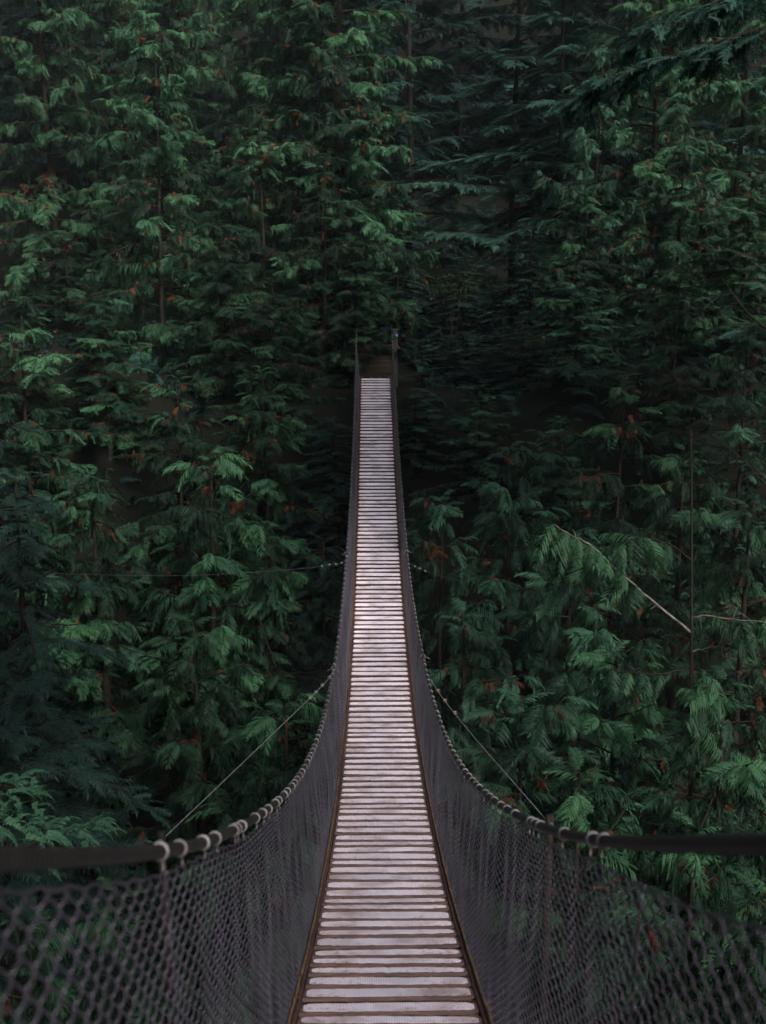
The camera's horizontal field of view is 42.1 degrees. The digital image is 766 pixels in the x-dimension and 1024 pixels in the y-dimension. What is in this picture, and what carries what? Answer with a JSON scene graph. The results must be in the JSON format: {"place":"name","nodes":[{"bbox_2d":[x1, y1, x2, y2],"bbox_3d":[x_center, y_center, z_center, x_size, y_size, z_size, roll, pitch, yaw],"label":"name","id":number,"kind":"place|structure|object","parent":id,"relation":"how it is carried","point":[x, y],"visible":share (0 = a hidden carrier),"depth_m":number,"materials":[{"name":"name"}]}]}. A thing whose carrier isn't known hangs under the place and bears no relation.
{"place":"outdoors","nodes":[
{"label":"outdoors","id":0,"kind":"place"},
{"bbox_2d":[0,769,58,830],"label":"hemlock spray","id":1,"kind":"object","parent":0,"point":[21,782],"visible":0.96,"depth_m":6.83,"materials":[{"name":"green plant"}]},
{"bbox_2d":[0,798,80,846],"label":"hemlock spray","id":2,"kind":"object","parent":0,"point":[50,833],"visible":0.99,"depth_m":6.42,"materials":[{"name":"green plant"}]},
{"bbox_2d":[21,812,126,880],"bbox_3d":[-2.288,2.359,6.910,1.065,0.220,0.542,-10,15,-42],"label":"hemlock spray","id":3,"kind":"object","parent":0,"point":[79,827],"visible":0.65,"depth_m":7.05,"materials":[{"name":"green plant"}]},
{"bbox_2d":[0,0,765,1023],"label":"ground","id":4,"kind":"structure","parent":0,"point":[530,408],"depth_m":28.00,"materials":[{"name":"green plant"}]},
{"bbox_2d":[0,906,88,1023],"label":"young cedar","id":5,"kind":"object","parent":4,"relation":"on","point":[50,998],"visible":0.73,"depth_m":7.05,"materials":[{"name":"green plant"}]},
{"bbox_2d":[0,0,122,192],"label":"hemlock tree","id":6,"kind":"object","parent":4,"relation":"on","point":[11,66],"visible":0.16,"depth_m":50.48,"materials":[{"name":"green plant"}]},
{"bbox_2d":[0,295,145,572],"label":"young cedar","id":7,"kind":"object","parent":4,"relation":"on","point":[46,393],"visible":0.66,"depth_m":24.48,"materials":[{"name":"green plant"}]},
{"bbox_2d":[1,231,152,365],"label":"young cedar","id":8,"kind":"object","parent":4,"relation":"on","point":[67,293],"visible":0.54,"depth_m":30.15,"materials":[{"name":"green plant"}]},
{"bbox_2d":[0,0,156,337],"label":"cedar tree","id":9,"kind":"object","parent":4,"relation":"on","point":[71,86],"visible":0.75,"depth_m":40.98,"materials":[{"name":"green plant"}]},
{"bbox_2d":[0,654,176,1023],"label":"hemlock sapling","id":10,"kind":"object","parent":4,"relation":"on","point":[7,880],"visible":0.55,"depth_m":12.43,"materials":[{"name":"green plant"}]},
{"bbox_2d":[20,468,162,941],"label":"young cedar","id":11,"kind":"object","parent":4,"relation":"on","point":[123,722],"visible":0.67,"depth_m":21.22,"materials":[{"name":"green plant"}]},
{"bbox_2d":[0,513,192,991],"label":"young cedar","id":12,"kind":"object","parent":4,"relation":"on","point":[72,630],"visible":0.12,"depth_m":21.30,"materials":[{"name":"green plant"}]},
{"bbox_2d":[0,468,214,1023],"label":"hemlock sapling","id":13,"kind":"object","parent":4,"relation":"on","point":[71,804],"visible":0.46,"depth_m":15.54,"materials":[{"name":"green plant"}]},
{"bbox_2d":[7,0,219,328],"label":"cedar tree","id":14,"kind":"object","parent":4,"relation":"on","point":[93,31],"visible":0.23,"depth_m":44.20,"materials":[{"name":"green plant"}]},
{"bbox_2d":[41,296,188,461],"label":"young cedar","id":15,"kind":"object","parent":4,"relation":"on","point":[84,356],"visible":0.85,"depth_m":26.18,"materials":[{"name":"green plant"}]},
{"bbox_2d":[0,401,229,983],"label":"hemlock sapling","id":16,"kind":"object","parent":4,"relation":"on","point":[3,541],"visible":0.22,"depth_m":20.66,"materials":[{"name":"green plant"}]},
{"bbox_2d":[55,841,182,1023],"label":"young cedar","id":17,"kind":"object","parent":4,"relation":"on","point":[104,932],"visible":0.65,"depth_m":8.61,"materials":[{"name":"green plant"}]},
{"bbox_2d":[81,42,240,375],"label":"young cedar","id":18,"kind":"object","parent":4,"relation":"on","point":[175,151],"visible":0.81,"depth_m":30.75,"materials":[{"name":"green plant"}]},
{"bbox_2d":[45,0,276,361],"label":"cedar tree","id":19,"kind":"object","parent":4,"relation":"on","point":[145,15],"visible":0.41,"depth_m":35.10,"materials":[{"name":"green plant"}]},
{"bbox_2d":[157,829,173,1023],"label":"anchor post","id":20,"kind":"object","parent":4,"relation":"on","point":[161,838],"visible":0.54,"depth_m":8.40,"materials":[{"name":"grey"}]},
{"bbox_2d":[61,613,296,1023],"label":"young cedar","id":21,"kind":"object","parent":4,"relation":"on","point":[196,792],"visible":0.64,"depth_m":18.17,"materials":[{"name":"green plant"}]},
{"bbox_2d":[98,0,262,142],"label":"hemlock tree","id":22,"kind":"object","parent":4,"relation":"on","point":[199,96],"visible":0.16,"depth_m":53.12,"materials":[{"name":"green plant"}]},
{"bbox_2d":[89,368,299,733],"bbox_3d":[-5.160,1.009,25.207,4.389,9.249,5.876,-8,14,-34],"label":"young cedar","id":23,"kind":"object","parent":4,"relation":"on","point":[169,531],"visible":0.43,"depth_m":24.31,"materials":[{"name":"green plant"}]},
{"bbox_2d":[152,825,293,1023],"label":"young cedar","id":24,"kind":"object","parent":4,"relation":"on","point":[190,1012],"visible":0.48,"depth_m":9.68,"materials":[{"name":"green plant"}]},
{"bbox_2d":[165,217,287,401],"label":"young cedar","id":25,"kind":"object","parent":4,"relation":"on","point":[218,289],"visible":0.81,"depth_m":28.68,"materials":[{"name":"green plant"}]},
{"bbox_2d":[101,0,351,298],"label":"cedar tree","id":26,"kind":"object","parent":4,"relation":"on","point":[225,52],"visible":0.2,"depth_m":45.62,"materials":[{"name":"green plant"}]},
{"bbox_2d":[134,446,336,1001],"bbox_3d":[-3.684,5.318,22.663,3.786,13.733,5.800,-11,16,-43],"label":"young cedar","id":27,"kind":"object","parent":4,"relation":"on","point":[221,565],"visible":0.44,"depth_m":21.33,"materials":[{"name":"green plant"}]},
{"bbox_2d":[157,98,330,391],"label":"young cedar","id":28,"kind":"object","parent":4,"relation":"on","point":[248,191],"visible":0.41,"depth_m":32.30,"materials":[{"name":"green plant"}]},
{"bbox_2d":[132,684,384,1023],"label":"young cedar","id":29,"kind":"object","parent":4,"relation":"on","point":[286,776],"visible":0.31,"depth_m":15.74,"materials":[{"name":"green plant"}]},
{"bbox_2d":[185,364,360,634],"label":"young cedar","id":30,"kind":"object","parent":4,"relation":"on","point":[258,412],"visible":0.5,"depth_m":25.89,"materials":[{"name":"green plant"}]},
{"bbox_2d":[162,520,391,989],"bbox_3d":[-2.296,6.039,22.564,5.495,12.025,3.587,-3,12,-14],"label":"young cedar","id":31,"kind":"object","parent":4,"relation":"on","point":[267,578],"visible":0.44,"depth_m":21.51,"materials":[{"name":"green plant"}]},
{"bbox_2d":[205,277,348,445],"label":"young cedar","id":32,"kind":"object","parent":4,"relation":"on","point":[299,360],"visible":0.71,"depth_m":28.16,"materials":[{"name":"green plant"}]},
{"bbox_2d":[239,616,323,699],"bbox_3d":[-1.551,2.187,14.773,1.568,1.132,0.783,6,13,29],"label":"bare branch","id":33,"kind":"object","parent":4,"relation":"on","point":[268,648],"visible":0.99,"depth_m":14.77,"materials":[{"name":"brown plant"}]},
{"bbox_2d":[163,533,403,1021],"bbox_3d":[-1.481,6.067,23.013,6.813,11.472,7.552,8,14,36],"label":"hemlock sapling","id":34,"kind":"object","parent":4,"relation":"on","point":[322,661],"visible":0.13,"depth_m":22.07,"materials":[{"name":"green plant"}]},
{"bbox_2d":[215,0,390,202],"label":"hemlock tree","id":35,"kind":"object","parent":4,"relation":"on","point":[230,10],"visible":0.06,"depth_m":49.13,"materials":[{"name":"green plant"}]},
{"bbox_2d":[186,0,428,385],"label":"cedar tree","id":36,"kind":"object","parent":4,"relation":"on","point":[282,67],"visible":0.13,"depth_m":36.30,"materials":[{"name":"green plant"}]},
{"bbox_2d":[244,12,402,388],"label":"young cedar","id":37,"kind":"object","parent":4,"relation":"on","point":[326,83],"visible":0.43,"depth_m":32.43,"materials":[{"name":"green plant"}]},
{"bbox_2d":[247,416,401,585],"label":"hemlock sapling","id":38,"kind":"object","parent":4,"relation":"on","point":[336,481],"visible":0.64,"depth_m":26.98,"materials":[{"name":"green plant"}]},
{"bbox_2d":[262,153,387,388],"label":"young cedar","id":39,"kind":"object","parent":4,"relation":"on","point":[324,333],"visible":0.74,"depth_m":31.44,"materials":[{"name":"green plant"}]},
{"bbox_2d":[233,0,440,371],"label":"cedar tree","id":40,"kind":"object","parent":4,"relation":"on","point":[359,132],"visible":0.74,"depth_m":33.03,"materials":[{"name":"green plant"}]},
{"bbox_2d":[287,241,431,385],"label":"young cedar","id":41,"kind":"object","parent":4,"relation":"on","point":[358,313],"visible":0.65,"depth_m":31.61,"materials":[{"name":"green plant"}]},
{"bbox_2d":[265,0,459,180],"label":"hemlock tree","id":42,"kind":"object","parent":4,"relation":"on","point":[391,51],"visible":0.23,"depth_m":50.21,"materials":[{"name":"green plant"}]},
{"bbox_2d":[351,345,401,377],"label":"landing platform","id":43,"kind":"structure","parent":4,"relation":"on","point":[381,367],"depth_m":31.60,"materials":[{"name":"brown wood"}]},
{"bbox_2d":[0,325,765,1023],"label":"suspension bridge","id":44,"kind":"structure","parent":4,"relation":"on","point":[382,781],"depth_m":5.81,"materials":[{"name":"grey wood"}]},
{"bbox_2d":[298,426,481,1022],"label":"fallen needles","id":45,"kind":"object","parent":44,"relation":"on","point":[445,966],"visible":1,"depth_m":6.47,"materials":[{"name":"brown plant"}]},
{"bbox_2d":[0,126,765,1022],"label":"undergrowth","id":46,"kind":"object","parent":4,"relation":"on","point":[480,326],"visible":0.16,"depth_m":29.96,"materials":[{"name":"green plant"}]},
{"bbox_2d":[348,175,456,362],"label":"hemlock sapling","id":47,"kind":"object","parent":4,"relation":"on","point":[396,283],"visible":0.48,"depth_m":37.60,"materials":[{"name":"green plant"}]},
{"bbox_2d":[293,489,535,974],"bbox_3d":[1.003,5.954,22.937,6.633,13.305,5.562,10,15,40],"label":"young cedar","id":48,"kind":"object","parent":4,"relation":"on","point":[439,514],"visible":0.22,"depth_m":21.32,"materials":[{"name":"green plant"}]},
{"bbox_2d":[359,393,470,468],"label":"young cedar","id":49,"kind":"object","parent":4,"relation":"on","point":[416,461],"visible":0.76,"depth_m":28.41,"materials":[{"name":"green plant"}]},
{"bbox_2d":[308,0,578,343],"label":"hemlock tree","id":50,"kind":"object","parent":4,"relation":"on","point":[388,5],"visible":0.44,"depth_m":40.83,"materials":[{"name":"green plant"}]},
{"bbox_2d":[383,265,512,371],"bbox_3d":[2.205,-6.364,33.372,4.398,3.779,4.140,0,11,-1],"label":"leafy shrub","id":51,"kind":"object","parent":4,"relation":"on","point":[451,326],"visible":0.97,"depth_m":33.16,"materials":[{"name":"green plant"}]},
{"bbox_2d":[402,249,517,368],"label":"hemlock sapling","id":52,"kind":"object","parent":4,"relation":"on","point":[460,326],"visible":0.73,"depth_m":35.28,"materials":[{"name":"green plant"}]},
{"bbox_2d":[398,333,525,380],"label":"hemlock sapling","id":53,"kind":"object","parent":4,"relation":"on","point":[465,364],"visible":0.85,"depth_m":32.79,"materials":[{"name":"green plant"}]},
{"bbox_2d":[385,0,551,179],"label":"hemlock tree","id":54,"kind":"object","parent":4,"relation":"on","point":[462,43],"visible":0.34,"depth_m":51.66,"materials":[{"name":"green plant"}]},
{"bbox_2d":[410,385,544,504],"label":"young cedar","id":55,"kind":"object","parent":4,"relation":"on","point":[480,463],"visible":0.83,"depth_m":27.57,"materials":[{"name":"green plant"}]},
{"bbox_2d":[385,598,601,1008],"bbox_3d":[1.765,7.768,17.697,6.438,12.488,5.399,6,13,28],"label":"young cedar","id":56,"kind":"object","parent":4,"relation":"on","point":[467,633],"visible":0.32,"depth_m":17.09,"materials":[{"name":"green plant"}]},
{"bbox_2d":[363,0,629,346],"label":"hemlock tree","id":57,"kind":"object","parent":4,"relation":"on","point":[519,60],"visible":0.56,"depth_m":39.84,"materials":[{"name":"green plant"}]},
{"bbox_2d":[374,440,620,917],"bbox_3d":[3.241,4.482,23.051,5.581,12.285,5.525,5,12,23],"label":"young cedar","id":58,"kind":"object","parent":4,"relation":"on","point":[519,535],"visible":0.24,"depth_m":22.35,"materials":[{"name":"green plant"}]},
{"bbox_2d":[458,222,573,386],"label":"hemlock sapling","id":59,"kind":"object","parent":4,"relation":"on","point":[514,301],"visible":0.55,"depth_m":33.36,"materials":[{"name":"green plant"}]},
{"bbox_2d":[416,688,618,1023],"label":"young cedar","id":60,"kind":"object","parent":4,"relation":"on","point":[529,725],"visible":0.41,"depth_m":13.49,"materials":[{"name":"green plant"}]},
{"bbox_2d":[403,0,648,353],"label":"hemlock tree","id":61,"kind":"object","parent":4,"relation":"on","point":[588,26],"visible":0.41,"depth_m":38.13,"materials":[{"name":"green plant"}]},
{"bbox_2d":[539,813,553,1023],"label":"anchor post","id":62,"kind":"object","parent":4,"relation":"on","point":[549,818],"visible":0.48,"depth_m":8.50,"materials":[{"name":"grey metal"}]},
{"bbox_2d":[448,0,652,176],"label":"hemlock tree","id":63,"kind":"object","parent":4,"relation":"on","point":[549,61],"visible":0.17,"depth_m":51.27,"materials":[{"name":"green plant"}]},
{"bbox_2d":[478,416,623,578],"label":"young cedar","id":64,"kind":"object","parent":4,"relation":"on","point":[558,479],"visible":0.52,"depth_m":26.08,"materials":[{"name":"green plant"}]},
{"bbox_2d":[486,194,643,378],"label":"young cedar","id":65,"kind":"object","parent":4,"relation":"on","point":[600,264],"visible":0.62,"depth_m":31.25,"materials":[{"name":"green plant"}]},
{"bbox_2d":[491,273,662,396],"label":"young cedar","id":66,"kind":"object","parent":4,"relation":"on","point":[575,367],"visible":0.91,"depth_m":28.13,"materials":[{"name":"green plant"}]},
{"bbox_2d":[440,746,715,1023],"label":"young cedar","id":67,"kind":"object","parent":4,"relation":"on","point":[577,804],"visible":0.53,"depth_m":12.12,"materials":[{"name":"green plant"}]},
{"bbox_2d":[493,39,662,365],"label":"young cedar","id":68,"kind":"object","parent":4,"relation":"on","point":[583,146],"visible":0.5,"depth_m":33.59,"materials":[{"name":"green plant"}]},
{"bbox_2d":[468,527,720,1022],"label":"young cedar","id":69,"kind":"object","parent":4,"relation":"on","point":[556,687],"visible":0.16,"depth_m":18.23,"materials":[{"name":"green plant"}]},
{"bbox_2d":[499,368,707,787],"bbox_3d":[5.245,1.940,24.234,6.457,10.823,4.823,4,12,20],"label":"young cedar","id":70,"kind":"object","parent":4,"relation":"on","point":[603,479],"visible":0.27,"depth_m":23.36,"materials":[{"name":"green plant"}]},
{"bbox_2d":[474,637,746,1023],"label":"young cedar","id":71,"kind":"object","parent":4,"relation":"on","point":[614,726],"visible":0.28,"depth_m":15.60,"materials":[{"name":"green plant"}]},
{"bbox_2d":[500,0,737,220],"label":"hemlock tree","id":72,"kind":"object","parent":4,"relation":"on","point":[647,118],"visible":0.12,"depth_m":49.39,"materials":[{"name":"green plant"}]},
{"bbox_2d":[562,906,690,1023],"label":"young cedar","id":73,"kind":"object","parent":4,"relation":"on","point":[666,1012],"visible":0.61,"depth_m":8.05,"materials":[{"name":"green plant"}]},
{"bbox_2d":[529,430,765,1017],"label":"bare trunk cedar","id":74,"kind":"object","parent":4,"relation":"on","point":[564,546],"visible":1,"depth_m":13.36,"materials":[{"name":"green plant"}]},
{"bbox_2d":[537,431,765,997],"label":"young cedar","id":75,"kind":"object","parent":4,"relation":"on","point":[672,606],"visible":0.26,"depth_m":19.92,"materials":[{"name":"green plant"}]},
{"bbox_2d":[541,0,765,357],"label":"cedar tree","id":76,"kind":"object","parent":4,"relation":"on","point":[675,115],"visible":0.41,"depth_m":34.48,"materials":[{"name":"green plant"}]},
{"bbox_2d":[554,656,765,1023],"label":"young cedar","id":77,"kind":"object","parent":4,"relation":"on","point":[739,776],"visible":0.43,"depth_m":13.64,"materials":[{"name":"green plant"}]},
{"bbox_2d":[579,0,765,356],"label":"cedar tree","id":78,"kind":"object","parent":4,"relation":"on","point":[757,136],"visible":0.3,"depth_m":35.43,"materials":[{"name":"green plant"}]},
{"bbox_2d":[583,0,765,327],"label":"cedar tree","id":79,"kind":"object","parent":4,"relation":"on","point":[663,136],"visible":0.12,"depth_m":44.43,"materials":[{"name":"green plant"}]},
{"bbox_2d":[597,121,763,354],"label":"young cedar","id":80,"kind":"object","parent":4,"relation":"on","point":[671,247],"visible":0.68,"depth_m":29.38,"materials":[{"name":"green plant"}]},
{"bbox_2d":[596,273,764,485],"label":"young cedar","id":81,"kind":"object","parent":4,"relation":"on","point":[674,385],"visible":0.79,"depth_m":25.66,"materials":[{"name":"green plant"}]},
{"bbox_2d":[600,781,760,1023],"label":"young cedar","id":82,"kind":"object","parent":4,"relation":"on","point":[684,861],"visible":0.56,"depth_m":9.18,"materials":[{"name":"green plant"}]},
{"bbox_2d":[602,320,765,669],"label":"young cedar","id":83,"kind":"object","parent":4,"relation":"on","point":[733,436],"visible":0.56,"depth_m":23.42,"materials":[{"name":"green plant"}]},
{"bbox_2d":[615,2,765,200],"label":"hemlock tree","id":84,"kind":"object","parent":4,"relation":"on","point":[727,138],"visible":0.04,"depth_m":50.21,"materials":[{"name":"green plant"}]},
{"bbox_2d":[624,499,765,1023],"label":"young cedar","id":85,"kind":"object","parent":4,"relation":"on","point":[718,572],"visible":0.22,"depth_m":17.50,"materials":[{"name":"green plant"}]},
{"bbox_2d":[631,194,765,350],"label":"young cedar","id":86,"kind":"object","parent":4,"relation":"on","point":[733,307],"visible":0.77,"depth_m":27.23,"materials":[{"name":"green plant"}]},
{"bbox_2d":[692,871,765,1023],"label":"young cedar","id":87,"kind":"object","parent":4,"relation":"on","point":[735,1008],"visible":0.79,"depth_m":7.62,"materials":[{"name":"green plant"}]},
{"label":"hemlock tree","id":88,"kind":"object","parent":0,"visible":0},
{"bbox_2d":[525,25,765,137],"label":"spruce bough","id":89,"kind":"object","parent":88,"relation":"attached to","point":[632,81],"visible":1,"depth_m":9.74,"materials":[{"name":"green plant"}]},
{"bbox_2d":[612,0,765,72],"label":"spruce bough","id":90,"kind":"object","parent":88,"relation":"attached to","point":[640,48],"visible":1,"depth_m":10.21,"materials":[{"name":"green plant"}]},
{"bbox_2d":[685,414,765,505],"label":"bare branch","id":91,"kind":"object","parent":88,"relation":"attached to","point":[755,475],"visible":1,"depth_m":11.70,"materials":[{"name":"brown plant"}]},
{"bbox_2d":[693,278,765,368],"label":"spruce bough","id":92,"kind":"object","parent":88,"relation":"attached to","point":[738,332],"visible":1,"depth_m":10.55,"materials":[{"name":"green plant"}]}
]}

